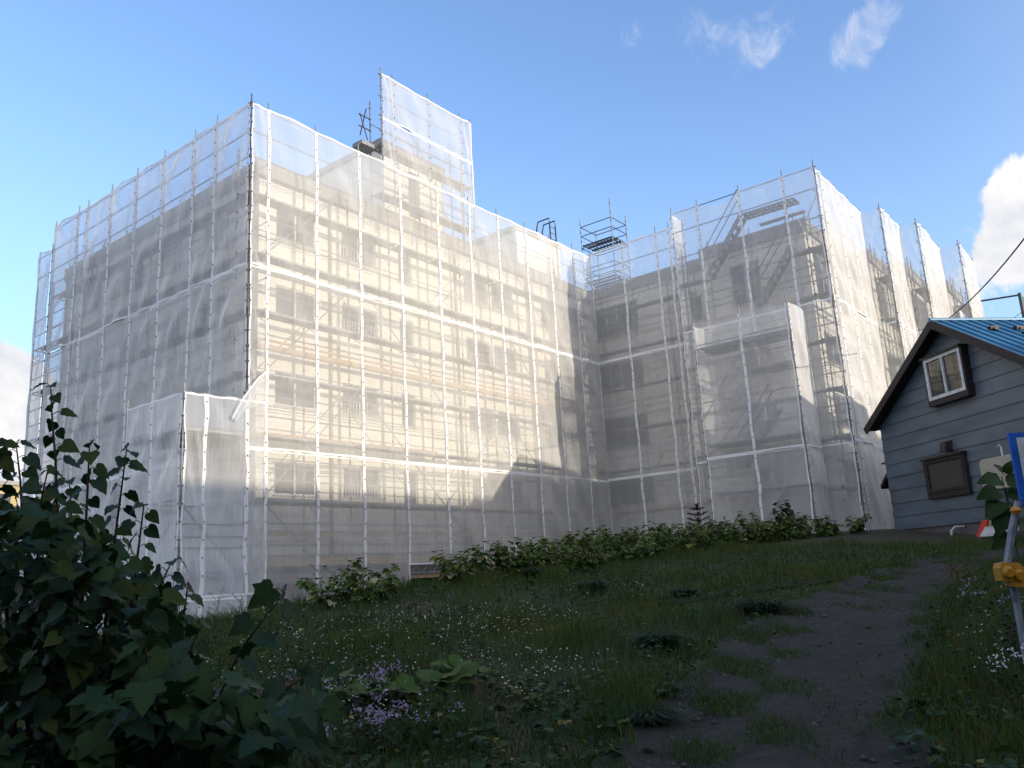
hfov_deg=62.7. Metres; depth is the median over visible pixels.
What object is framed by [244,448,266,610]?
sheet
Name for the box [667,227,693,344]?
sheet
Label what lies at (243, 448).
sheet
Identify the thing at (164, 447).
scaffold
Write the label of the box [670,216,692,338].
sheet
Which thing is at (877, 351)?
sheet
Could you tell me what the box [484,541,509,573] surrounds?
knotweed plant
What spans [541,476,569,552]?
sheet
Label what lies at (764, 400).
sheet
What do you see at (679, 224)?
sheet
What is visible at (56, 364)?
sheet
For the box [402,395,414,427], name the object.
window
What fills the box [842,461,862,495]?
window
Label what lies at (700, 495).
sheet
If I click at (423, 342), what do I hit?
sheet
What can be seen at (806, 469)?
sheet
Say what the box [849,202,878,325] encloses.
sheet
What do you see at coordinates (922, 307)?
window
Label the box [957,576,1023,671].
aster plant
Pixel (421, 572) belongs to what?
lattice beam
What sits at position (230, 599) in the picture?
sheet
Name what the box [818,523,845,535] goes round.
knotweed plant
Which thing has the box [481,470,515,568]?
sheet
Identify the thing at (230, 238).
sheet
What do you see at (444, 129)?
sheet
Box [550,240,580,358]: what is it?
sheet
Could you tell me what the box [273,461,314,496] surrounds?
window
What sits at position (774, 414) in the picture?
stair flight
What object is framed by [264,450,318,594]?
sheet
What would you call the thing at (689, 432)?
sheet
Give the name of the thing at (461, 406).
sheet
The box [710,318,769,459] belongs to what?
sheet
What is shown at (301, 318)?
sheet
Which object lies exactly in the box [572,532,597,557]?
knotweed plant
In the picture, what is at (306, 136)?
sheet
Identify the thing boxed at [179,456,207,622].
sheet
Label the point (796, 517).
knotweed plant
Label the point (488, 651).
daisies
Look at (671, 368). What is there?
sheet
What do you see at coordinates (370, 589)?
knotweed plant
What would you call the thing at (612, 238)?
access tower
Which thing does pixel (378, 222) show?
sheet
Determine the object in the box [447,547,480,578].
knotweed plant
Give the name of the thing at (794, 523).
knotweed plant
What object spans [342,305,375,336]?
window
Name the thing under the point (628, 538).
knotweed plant
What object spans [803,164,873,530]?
scaffold
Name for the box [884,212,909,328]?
sheet
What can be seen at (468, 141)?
sheet
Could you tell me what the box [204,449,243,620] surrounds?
sheet
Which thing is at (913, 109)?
sky
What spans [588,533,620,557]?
knotweed plant
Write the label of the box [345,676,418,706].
butterbur plant
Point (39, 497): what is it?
sheet
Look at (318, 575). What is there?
dry weed
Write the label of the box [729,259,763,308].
window
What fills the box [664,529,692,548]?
knotweed plant
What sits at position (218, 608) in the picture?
dry weed
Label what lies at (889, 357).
window
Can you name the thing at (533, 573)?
grass tuft
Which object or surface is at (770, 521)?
knotweed plant
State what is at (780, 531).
knotweed plant
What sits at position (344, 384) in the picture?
window
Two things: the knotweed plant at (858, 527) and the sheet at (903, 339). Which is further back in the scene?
the sheet at (903, 339)
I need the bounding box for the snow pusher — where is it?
[980,520,994,536]
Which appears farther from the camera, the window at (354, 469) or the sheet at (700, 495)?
the sheet at (700, 495)
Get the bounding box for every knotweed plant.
[295,574,355,607]
[323,552,371,602]
[346,570,389,607]
[355,563,399,599]
[364,577,398,595]
[428,549,468,585]
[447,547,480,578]
[463,541,495,574]
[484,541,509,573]
[496,537,540,565]
[497,543,533,577]
[513,536,552,565]
[517,549,556,568]
[527,560,567,575]
[532,542,567,567]
[537,537,574,563]
[537,538,564,564]
[549,535,574,561]
[558,528,588,559]
[560,543,603,568]
[562,546,597,573]
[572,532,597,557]
[583,525,610,547]
[584,550,604,567]
[585,543,616,558]
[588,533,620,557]
[591,528,627,549]
[596,550,619,564]
[597,534,623,556]
[613,531,640,551]
[615,536,646,562]
[616,525,639,542]
[618,541,649,557]
[620,530,646,551]
[632,521,668,549]
[634,538,667,556]
[641,531,674,554]
[646,524,675,545]
[646,526,687,551]
[649,524,677,543]
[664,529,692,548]
[667,523,691,540]
[678,535,714,550]
[680,521,710,545]
[686,518,715,541]
[696,533,719,548]
[702,521,728,543]
[704,526,737,546]
[717,522,748,541]
[718,532,753,545]
[723,516,742,538]
[737,510,760,538]
[738,523,764,541]
[750,518,777,536]
[750,522,778,543]
[754,520,777,536]
[760,523,788,541]
[762,517,791,538]
[770,500,794,532]
[775,512,806,537]
[779,512,802,525]
[779,526,798,540]
[789,525,811,538]
[795,515,812,534]
[807,515,836,532]
[811,516,835,536]
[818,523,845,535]
[845,514,871,533]
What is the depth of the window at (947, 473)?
25.21 m
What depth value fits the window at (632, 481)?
37.61 m
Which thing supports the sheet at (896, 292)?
attached to the scaffold at (886, 281)
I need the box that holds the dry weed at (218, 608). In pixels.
[205,587,225,632]
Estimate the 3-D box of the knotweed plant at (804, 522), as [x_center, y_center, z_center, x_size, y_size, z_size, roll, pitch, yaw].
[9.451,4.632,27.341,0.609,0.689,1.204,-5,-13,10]
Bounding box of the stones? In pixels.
[577,551,1012,767]
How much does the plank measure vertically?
0.060 m
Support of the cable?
attached to the house
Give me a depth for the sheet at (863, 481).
29.78 m
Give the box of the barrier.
[993,501,1023,663]
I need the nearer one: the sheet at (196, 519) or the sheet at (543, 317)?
the sheet at (196, 519)
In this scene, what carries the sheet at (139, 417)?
attached to the scaffold at (164, 447)
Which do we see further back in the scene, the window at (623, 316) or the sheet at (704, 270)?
the window at (623, 316)
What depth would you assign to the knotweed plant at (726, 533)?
24.71 m
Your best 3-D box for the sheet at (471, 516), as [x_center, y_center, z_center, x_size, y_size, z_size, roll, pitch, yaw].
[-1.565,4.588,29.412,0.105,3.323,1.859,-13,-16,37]
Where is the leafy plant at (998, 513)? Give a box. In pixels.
[976,460,1023,594]
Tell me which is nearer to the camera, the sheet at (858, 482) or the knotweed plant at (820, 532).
the knotweed plant at (820, 532)
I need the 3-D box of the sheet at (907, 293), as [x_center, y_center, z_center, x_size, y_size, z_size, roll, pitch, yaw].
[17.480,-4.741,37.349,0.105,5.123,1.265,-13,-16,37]
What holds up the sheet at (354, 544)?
attached to the scaffold at (285, 562)
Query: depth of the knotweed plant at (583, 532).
23.04 m
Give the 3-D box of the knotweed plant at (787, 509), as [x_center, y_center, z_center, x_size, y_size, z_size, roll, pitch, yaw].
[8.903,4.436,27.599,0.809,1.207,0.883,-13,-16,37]
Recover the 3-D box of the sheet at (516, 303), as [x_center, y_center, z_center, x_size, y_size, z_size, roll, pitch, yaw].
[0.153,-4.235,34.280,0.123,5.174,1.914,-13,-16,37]
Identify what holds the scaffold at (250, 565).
on the ground at (892, 534)
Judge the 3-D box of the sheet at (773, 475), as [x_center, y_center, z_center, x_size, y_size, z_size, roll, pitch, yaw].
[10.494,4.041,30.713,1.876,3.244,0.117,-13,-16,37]
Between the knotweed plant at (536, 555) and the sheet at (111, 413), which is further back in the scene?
the sheet at (111, 413)
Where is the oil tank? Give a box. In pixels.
[979,444,1013,504]
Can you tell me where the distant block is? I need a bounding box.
[0,481,18,505]
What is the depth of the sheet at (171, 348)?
26.05 m
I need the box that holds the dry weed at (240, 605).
[229,593,247,614]
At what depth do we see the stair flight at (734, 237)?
34.49 m
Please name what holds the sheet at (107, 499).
attached to the scaffold at (250, 565)
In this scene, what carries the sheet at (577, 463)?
attached to the scaffold at (285, 562)
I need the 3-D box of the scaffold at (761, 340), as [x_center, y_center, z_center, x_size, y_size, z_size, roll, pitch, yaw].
[9.173,1.346,31.261,3.860,8.605,1.542,-13,-16,37]
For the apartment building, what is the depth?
33.05 m
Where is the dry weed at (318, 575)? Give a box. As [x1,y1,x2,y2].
[309,564,325,594]
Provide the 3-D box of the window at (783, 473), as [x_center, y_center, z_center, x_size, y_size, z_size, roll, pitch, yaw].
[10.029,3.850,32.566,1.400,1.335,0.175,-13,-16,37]
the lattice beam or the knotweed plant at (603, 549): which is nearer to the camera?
the knotweed plant at (603, 549)
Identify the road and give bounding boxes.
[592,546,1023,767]
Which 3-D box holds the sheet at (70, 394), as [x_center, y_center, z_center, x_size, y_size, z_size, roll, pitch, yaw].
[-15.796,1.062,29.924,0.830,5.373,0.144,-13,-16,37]
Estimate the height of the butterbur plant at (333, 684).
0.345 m
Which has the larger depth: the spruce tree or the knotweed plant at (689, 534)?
the spruce tree
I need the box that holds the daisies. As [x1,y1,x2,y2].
[206,574,1009,728]
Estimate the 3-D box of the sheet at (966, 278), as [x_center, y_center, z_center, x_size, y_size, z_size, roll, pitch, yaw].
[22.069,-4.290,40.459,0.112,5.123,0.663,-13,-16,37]
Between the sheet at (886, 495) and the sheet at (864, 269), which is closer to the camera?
the sheet at (886, 495)
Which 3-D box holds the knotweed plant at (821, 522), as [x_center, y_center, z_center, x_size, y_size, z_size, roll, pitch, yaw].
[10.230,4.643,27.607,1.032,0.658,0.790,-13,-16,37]
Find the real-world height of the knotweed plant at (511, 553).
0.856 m
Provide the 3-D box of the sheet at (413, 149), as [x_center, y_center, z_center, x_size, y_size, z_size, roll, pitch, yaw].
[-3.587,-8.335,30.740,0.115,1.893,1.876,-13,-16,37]
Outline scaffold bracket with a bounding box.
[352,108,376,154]
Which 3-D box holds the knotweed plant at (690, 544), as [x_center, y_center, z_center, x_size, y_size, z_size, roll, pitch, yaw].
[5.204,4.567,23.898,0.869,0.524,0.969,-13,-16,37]
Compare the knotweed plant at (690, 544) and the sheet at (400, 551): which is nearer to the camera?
the knotweed plant at (690, 544)
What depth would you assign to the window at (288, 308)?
26.46 m
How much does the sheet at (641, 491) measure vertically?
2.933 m
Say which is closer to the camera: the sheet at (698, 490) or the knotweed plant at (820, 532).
the knotweed plant at (820, 532)
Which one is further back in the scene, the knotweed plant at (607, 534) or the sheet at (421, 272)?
the sheet at (421, 272)
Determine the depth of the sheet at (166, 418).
21.66 m
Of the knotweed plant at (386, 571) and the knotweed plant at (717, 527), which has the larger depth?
the knotweed plant at (717, 527)
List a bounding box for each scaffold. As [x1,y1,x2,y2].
[20,244,61,570]
[47,102,267,576]
[124,393,202,575]
[164,382,247,609]
[229,93,589,610]
[369,67,473,230]
[589,219,707,535]
[670,159,867,531]
[692,294,815,520]
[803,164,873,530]
[869,203,906,381]
[906,218,938,335]
[949,240,972,317]
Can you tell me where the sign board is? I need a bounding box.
[1007,432,1023,506]
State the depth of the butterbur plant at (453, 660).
8.85 m
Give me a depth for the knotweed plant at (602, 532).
23.90 m
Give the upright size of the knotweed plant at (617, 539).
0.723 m
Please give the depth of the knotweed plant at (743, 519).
26.93 m
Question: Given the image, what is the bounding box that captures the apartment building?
[62,137,962,612]
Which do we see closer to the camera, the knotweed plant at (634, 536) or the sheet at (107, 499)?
the knotweed plant at (634, 536)
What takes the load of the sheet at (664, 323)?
attached to the scaffold at (652, 509)
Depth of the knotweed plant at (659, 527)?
24.93 m
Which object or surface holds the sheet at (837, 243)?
attached to the scaffold at (834, 343)
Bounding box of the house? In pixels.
[863,317,1023,536]
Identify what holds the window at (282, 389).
in the apartment building
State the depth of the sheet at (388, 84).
30.25 m
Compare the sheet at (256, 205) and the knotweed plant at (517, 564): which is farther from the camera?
the sheet at (256, 205)
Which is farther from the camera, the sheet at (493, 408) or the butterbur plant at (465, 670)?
the sheet at (493, 408)
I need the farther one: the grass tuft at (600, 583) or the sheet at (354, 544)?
the sheet at (354, 544)
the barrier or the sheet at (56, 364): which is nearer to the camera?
the barrier
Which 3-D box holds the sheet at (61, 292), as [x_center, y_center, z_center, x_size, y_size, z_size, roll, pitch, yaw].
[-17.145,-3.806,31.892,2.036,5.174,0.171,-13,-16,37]
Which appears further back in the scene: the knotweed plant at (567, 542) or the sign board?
the knotweed plant at (567, 542)
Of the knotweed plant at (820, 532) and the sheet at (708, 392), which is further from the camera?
the sheet at (708, 392)
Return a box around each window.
[0,494,10,502]
[199,308,204,336]
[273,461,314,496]
[275,208,314,246]
[275,371,315,410]
[276,285,314,321]
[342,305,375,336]
[342,383,370,417]
[343,467,376,499]
[349,236,374,266]
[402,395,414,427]
[404,476,416,502]
[480,347,489,363]
[595,300,639,341]
[600,357,643,394]
[604,413,649,451]
[609,477,655,507]
[691,295,704,321]
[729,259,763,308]
[739,342,771,375]
[746,398,781,436]
[753,464,789,501]
[812,253,832,292]
[824,333,843,368]
[832,393,852,430]
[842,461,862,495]
[876,281,888,318]
[888,353,896,379]
[911,292,927,328]
[923,347,965,401]
[924,453,966,493]
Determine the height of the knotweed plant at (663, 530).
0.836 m
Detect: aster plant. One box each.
[282,660,407,718]
[303,720,367,766]
[350,692,464,757]
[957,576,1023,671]
[977,643,1023,700]
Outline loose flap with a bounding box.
[232,369,267,420]
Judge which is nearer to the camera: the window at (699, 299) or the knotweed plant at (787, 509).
the knotweed plant at (787, 509)
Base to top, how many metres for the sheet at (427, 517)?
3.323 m
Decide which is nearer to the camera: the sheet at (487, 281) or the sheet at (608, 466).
the sheet at (487, 281)
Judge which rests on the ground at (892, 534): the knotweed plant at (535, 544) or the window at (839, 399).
the knotweed plant at (535, 544)
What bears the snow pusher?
on the ground at (892, 534)
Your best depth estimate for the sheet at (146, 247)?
28.16 m
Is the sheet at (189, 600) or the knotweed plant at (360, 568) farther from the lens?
the sheet at (189, 600)
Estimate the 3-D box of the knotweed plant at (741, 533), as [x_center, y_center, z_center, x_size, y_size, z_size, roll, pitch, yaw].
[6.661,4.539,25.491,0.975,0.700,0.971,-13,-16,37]
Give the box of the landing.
[742,197,799,219]
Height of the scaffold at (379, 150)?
5.800 m
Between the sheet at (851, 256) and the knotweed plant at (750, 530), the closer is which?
the knotweed plant at (750, 530)
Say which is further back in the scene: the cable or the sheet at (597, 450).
the sheet at (597, 450)
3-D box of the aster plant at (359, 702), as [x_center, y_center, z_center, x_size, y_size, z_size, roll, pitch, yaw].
[-1.482,2.871,7.795,1.310,0.529,0.767,3,-14,-27]
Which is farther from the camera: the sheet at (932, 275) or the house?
the sheet at (932, 275)
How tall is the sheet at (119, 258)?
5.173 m
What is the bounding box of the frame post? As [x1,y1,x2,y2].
[981,292,1023,316]
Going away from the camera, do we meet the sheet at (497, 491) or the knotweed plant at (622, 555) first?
the knotweed plant at (622, 555)
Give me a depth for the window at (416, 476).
28.93 m
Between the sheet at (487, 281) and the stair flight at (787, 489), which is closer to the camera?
the stair flight at (787, 489)
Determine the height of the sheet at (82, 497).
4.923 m
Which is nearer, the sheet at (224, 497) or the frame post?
the sheet at (224, 497)
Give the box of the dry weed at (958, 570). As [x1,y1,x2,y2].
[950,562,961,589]
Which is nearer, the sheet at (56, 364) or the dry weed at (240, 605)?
the dry weed at (240, 605)
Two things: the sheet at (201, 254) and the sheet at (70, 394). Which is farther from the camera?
the sheet at (70, 394)
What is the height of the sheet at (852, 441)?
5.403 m
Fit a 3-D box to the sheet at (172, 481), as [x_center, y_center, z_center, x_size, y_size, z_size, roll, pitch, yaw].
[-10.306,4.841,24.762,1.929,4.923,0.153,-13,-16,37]
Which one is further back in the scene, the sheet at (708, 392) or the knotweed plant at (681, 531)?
the sheet at (708, 392)
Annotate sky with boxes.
[0,0,1023,505]
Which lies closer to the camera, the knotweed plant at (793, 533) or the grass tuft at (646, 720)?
the grass tuft at (646, 720)
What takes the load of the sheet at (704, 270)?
attached to the scaffold at (798, 254)
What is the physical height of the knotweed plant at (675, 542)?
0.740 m
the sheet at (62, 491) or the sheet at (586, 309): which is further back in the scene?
the sheet at (586, 309)
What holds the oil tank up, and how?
on the ground at (892, 534)
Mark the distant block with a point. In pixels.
(15, 485)
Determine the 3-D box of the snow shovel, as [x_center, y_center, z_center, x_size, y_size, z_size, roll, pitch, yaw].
[13.142,3.538,23.441,0.490,1.424,0.340,-1,-13,-10]
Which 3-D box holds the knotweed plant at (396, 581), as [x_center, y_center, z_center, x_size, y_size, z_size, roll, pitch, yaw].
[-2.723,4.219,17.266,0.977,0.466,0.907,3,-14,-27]
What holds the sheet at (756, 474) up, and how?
attached to the scaffold at (761, 340)
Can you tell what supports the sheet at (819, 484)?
attached to the scaffold at (761, 340)
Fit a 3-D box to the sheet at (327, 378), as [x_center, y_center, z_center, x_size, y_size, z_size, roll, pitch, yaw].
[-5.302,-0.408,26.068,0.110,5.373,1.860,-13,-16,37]
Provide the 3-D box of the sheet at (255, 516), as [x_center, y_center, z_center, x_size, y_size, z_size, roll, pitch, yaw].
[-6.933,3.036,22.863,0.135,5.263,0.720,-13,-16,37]
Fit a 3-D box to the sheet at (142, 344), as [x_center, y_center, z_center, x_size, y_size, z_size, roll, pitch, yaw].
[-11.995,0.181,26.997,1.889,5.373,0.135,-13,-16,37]
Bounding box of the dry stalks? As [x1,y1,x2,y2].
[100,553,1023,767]
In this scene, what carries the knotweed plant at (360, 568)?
on the ground at (892, 534)
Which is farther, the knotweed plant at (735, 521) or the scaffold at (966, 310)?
the scaffold at (966, 310)
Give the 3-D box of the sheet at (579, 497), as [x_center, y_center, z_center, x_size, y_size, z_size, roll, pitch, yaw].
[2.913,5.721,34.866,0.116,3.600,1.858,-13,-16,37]
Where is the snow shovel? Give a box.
[976,485,987,536]
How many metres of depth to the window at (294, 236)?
27.03 m
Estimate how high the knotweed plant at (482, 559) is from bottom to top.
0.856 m
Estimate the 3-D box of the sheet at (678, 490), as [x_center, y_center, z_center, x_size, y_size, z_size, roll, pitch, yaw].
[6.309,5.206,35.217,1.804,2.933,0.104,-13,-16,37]
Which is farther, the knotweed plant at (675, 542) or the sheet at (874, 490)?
the sheet at (874, 490)
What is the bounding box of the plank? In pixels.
[759,210,805,226]
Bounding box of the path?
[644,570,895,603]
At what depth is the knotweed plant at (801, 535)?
26.13 m
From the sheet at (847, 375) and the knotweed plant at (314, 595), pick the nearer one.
the knotweed plant at (314, 595)
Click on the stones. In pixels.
(814, 723)
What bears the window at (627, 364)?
in the apartment building
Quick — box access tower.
[579,198,630,287]
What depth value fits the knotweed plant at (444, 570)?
18.49 m
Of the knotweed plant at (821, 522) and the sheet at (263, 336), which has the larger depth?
the knotweed plant at (821, 522)
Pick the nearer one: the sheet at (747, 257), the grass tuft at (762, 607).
the grass tuft at (762, 607)
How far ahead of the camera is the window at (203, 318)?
27.36 m
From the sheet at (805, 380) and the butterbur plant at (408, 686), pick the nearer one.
the butterbur plant at (408, 686)
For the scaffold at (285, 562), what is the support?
on the ground at (892, 534)
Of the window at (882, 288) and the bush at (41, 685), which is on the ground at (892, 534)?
the bush at (41, 685)
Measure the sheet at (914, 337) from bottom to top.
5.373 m
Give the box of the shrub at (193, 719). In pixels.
[65,579,345,767]
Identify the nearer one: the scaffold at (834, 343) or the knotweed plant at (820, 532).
the knotweed plant at (820, 532)
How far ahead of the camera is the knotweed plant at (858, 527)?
27.02 m
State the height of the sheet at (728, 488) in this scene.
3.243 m
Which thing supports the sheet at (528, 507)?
attached to the scaffold at (285, 562)
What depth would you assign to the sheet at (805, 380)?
30.49 m
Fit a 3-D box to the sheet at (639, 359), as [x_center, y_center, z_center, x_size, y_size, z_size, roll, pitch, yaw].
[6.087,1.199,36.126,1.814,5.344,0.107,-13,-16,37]
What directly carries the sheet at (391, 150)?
attached to the scaffold at (379, 150)
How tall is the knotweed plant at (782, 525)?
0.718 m
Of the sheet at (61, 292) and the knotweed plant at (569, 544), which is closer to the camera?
the knotweed plant at (569, 544)
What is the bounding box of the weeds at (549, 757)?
[45,547,1023,767]
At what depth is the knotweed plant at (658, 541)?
23.00 m
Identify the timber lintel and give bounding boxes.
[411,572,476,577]
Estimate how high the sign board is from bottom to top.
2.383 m
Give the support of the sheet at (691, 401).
attached to the scaffold at (761, 340)
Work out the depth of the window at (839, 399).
33.03 m
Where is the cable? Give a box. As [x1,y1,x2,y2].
[949,238,1023,317]
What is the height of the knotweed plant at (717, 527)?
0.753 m
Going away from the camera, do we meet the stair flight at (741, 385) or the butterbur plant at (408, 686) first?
the butterbur plant at (408, 686)
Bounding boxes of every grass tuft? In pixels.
[516,567,544,581]
[572,579,621,595]
[584,698,708,727]
[608,628,696,653]
[660,587,699,597]
[712,596,808,619]
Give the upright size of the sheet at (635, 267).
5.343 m
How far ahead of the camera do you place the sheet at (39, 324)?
32.92 m
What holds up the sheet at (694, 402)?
attached to the scaffold at (798, 254)
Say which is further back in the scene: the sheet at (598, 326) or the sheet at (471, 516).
the sheet at (598, 326)
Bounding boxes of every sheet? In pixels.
[21,357,43,496]
[29,491,59,602]
[31,250,50,361]
[36,345,68,494]
[45,213,77,354]
[59,488,68,516]
[60,340,78,489]
[68,483,93,622]
[69,208,86,342]
[70,329,102,487]
[79,193,110,338]
[86,477,120,633]
[95,317,128,479]
[103,175,136,328]
[119,472,145,538]
[121,304,157,475]
[121,401,152,597]
[129,158,162,316]
[146,392,181,586]
[154,290,188,462]
[158,139,193,303]
[165,463,181,612]
[179,392,206,598]
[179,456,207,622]
[180,599,199,622]
[184,280,211,460]
[189,124,215,289]
[199,596,245,617]
[201,394,247,597]
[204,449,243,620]
[208,264,246,454]
[212,102,249,278]
[244,401,267,594]
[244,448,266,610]
[247,264,268,448]
[250,103,269,268]
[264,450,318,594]
[265,268,317,454]
[268,110,317,282]
[316,132,361,294]
[317,283,363,457]
[318,455,365,595]
[359,151,403,307]
[362,296,406,462]
[364,459,410,587]
[381,73,394,123]
[382,118,395,167]
[394,80,429,141]
[394,124,431,183]
[399,170,441,318]
[404,308,447,466]
[407,462,450,564]
[428,101,461,157]
[430,142,463,198]
[437,187,474,327]
[442,319,480,469]
[448,467,485,562]
[461,119,472,163]
[462,159,474,204]
[469,203,503,336]
[475,329,511,472]
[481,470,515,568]
[498,215,532,344]
[504,337,540,474]
[512,472,544,563]
[526,228,557,352]
[533,345,566,477]
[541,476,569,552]
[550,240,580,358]
[558,352,590,479]
[567,478,595,547]
[573,250,598,363]
[581,359,607,481]
[589,244,630,362]
[591,480,612,548]
[599,357,641,479]
[608,476,646,531]
[621,233,665,355]
[631,348,677,475]
[641,471,683,531]
[655,229,679,347]
[666,345,691,470]
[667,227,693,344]
[670,206,709,333]
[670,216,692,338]
[678,470,697,535]
[680,342,706,468]
[682,336,705,465]
[683,328,722,463]
[692,326,723,461]
[692,469,712,521]
[693,313,754,458]
[696,191,752,327]
[696,464,711,537]
[696,464,731,526]
[706,460,730,532]
[707,453,762,528]
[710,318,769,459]
[724,455,777,525]
[738,176,798,316]
[738,302,804,451]
[753,317,818,453]
[755,446,815,532]
[770,455,778,510]
[782,166,831,305]
[788,302,822,448]
[799,299,853,446]
[807,446,832,530]
[815,169,838,297]
[819,443,865,529]
[821,175,853,308]
[834,296,859,439]
[836,190,866,317]
[839,299,874,444]
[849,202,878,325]
[854,310,882,447]
[855,439,872,529]
[860,441,886,529]
[861,217,895,325]
[867,318,887,399]
[875,445,894,528]
[880,208,902,323]
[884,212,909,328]
[892,220,916,333]
[899,322,907,358]
[903,325,912,353]
[911,330,917,345]
[917,223,935,317]
[921,228,943,317]
[930,238,951,317]
[959,244,974,317]
[962,248,980,317]
[969,257,984,317]
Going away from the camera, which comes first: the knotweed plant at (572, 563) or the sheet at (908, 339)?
the knotweed plant at (572, 563)
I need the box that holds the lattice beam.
[410,562,486,573]
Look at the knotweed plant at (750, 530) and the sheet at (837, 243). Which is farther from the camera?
the sheet at (837, 243)
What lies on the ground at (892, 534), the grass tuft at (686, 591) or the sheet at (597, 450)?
the grass tuft at (686, 591)
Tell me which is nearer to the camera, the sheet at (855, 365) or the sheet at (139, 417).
the sheet at (139, 417)
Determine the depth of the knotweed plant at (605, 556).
21.27 m
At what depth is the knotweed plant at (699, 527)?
24.83 m
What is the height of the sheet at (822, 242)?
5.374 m
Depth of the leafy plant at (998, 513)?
8.58 m
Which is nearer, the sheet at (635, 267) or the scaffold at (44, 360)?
the scaffold at (44, 360)
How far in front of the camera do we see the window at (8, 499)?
126.14 m
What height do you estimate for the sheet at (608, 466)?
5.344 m
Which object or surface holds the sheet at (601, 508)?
attached to the scaffold at (285, 562)
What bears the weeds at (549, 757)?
on the ground at (892, 534)
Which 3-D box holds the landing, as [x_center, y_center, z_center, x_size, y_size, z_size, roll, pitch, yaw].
[10.330,-7.006,33.626,2.180,0.060,0.675,-13,-16,37]
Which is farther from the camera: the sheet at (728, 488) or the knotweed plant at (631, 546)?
the sheet at (728, 488)
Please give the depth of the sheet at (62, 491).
29.18 m
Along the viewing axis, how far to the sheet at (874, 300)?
35.32 m
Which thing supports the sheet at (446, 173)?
attached to the scaffold at (285, 562)
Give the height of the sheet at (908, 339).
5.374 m
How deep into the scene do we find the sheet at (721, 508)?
31.94 m
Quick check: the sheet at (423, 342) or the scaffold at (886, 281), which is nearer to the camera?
the sheet at (423, 342)
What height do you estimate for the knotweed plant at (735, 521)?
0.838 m
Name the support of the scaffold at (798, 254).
on the ground at (892, 534)
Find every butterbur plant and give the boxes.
[311,667,364,697]
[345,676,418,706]
[381,670,460,706]
[416,661,481,696]
[430,654,490,684]
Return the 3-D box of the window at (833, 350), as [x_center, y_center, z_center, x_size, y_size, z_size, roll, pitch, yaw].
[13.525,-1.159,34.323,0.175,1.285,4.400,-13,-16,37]
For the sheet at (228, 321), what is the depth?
24.12 m
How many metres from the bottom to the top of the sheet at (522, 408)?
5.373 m
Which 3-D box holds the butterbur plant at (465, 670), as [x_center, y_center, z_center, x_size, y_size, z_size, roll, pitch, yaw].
[-0.575,2.961,8.419,0.636,0.367,0.916,-7,-13,16]
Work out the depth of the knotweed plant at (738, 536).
24.94 m
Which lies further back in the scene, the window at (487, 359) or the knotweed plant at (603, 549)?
the window at (487, 359)
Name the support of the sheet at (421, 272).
attached to the scaffold at (285, 562)
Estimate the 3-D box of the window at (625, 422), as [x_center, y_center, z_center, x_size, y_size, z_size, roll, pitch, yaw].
[5.191,2.226,38.102,2.400,1.485,0.175,-13,-16,37]
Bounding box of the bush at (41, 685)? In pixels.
[0,381,203,767]
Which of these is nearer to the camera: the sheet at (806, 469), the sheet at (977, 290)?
the sheet at (806, 469)
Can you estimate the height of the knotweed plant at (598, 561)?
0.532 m
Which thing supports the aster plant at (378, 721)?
on the ground at (892, 534)
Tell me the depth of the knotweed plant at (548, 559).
21.94 m
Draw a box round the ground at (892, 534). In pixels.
[1,528,1023,767]
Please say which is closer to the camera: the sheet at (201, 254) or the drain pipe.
the drain pipe
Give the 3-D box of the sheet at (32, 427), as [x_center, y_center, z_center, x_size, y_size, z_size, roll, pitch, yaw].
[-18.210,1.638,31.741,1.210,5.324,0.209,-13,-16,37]
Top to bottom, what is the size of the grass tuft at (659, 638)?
0.273 m
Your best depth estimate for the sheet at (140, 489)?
26.14 m
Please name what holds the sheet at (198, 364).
attached to the scaffold at (250, 565)
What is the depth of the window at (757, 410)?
33.28 m
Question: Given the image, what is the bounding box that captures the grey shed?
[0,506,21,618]
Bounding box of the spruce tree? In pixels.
[682,503,712,538]
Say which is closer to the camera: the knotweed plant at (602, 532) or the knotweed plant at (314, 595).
the knotweed plant at (314, 595)
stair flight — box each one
[704,190,746,279]
[721,327,766,412]
[736,379,782,469]
[744,455,791,531]
[751,220,795,307]

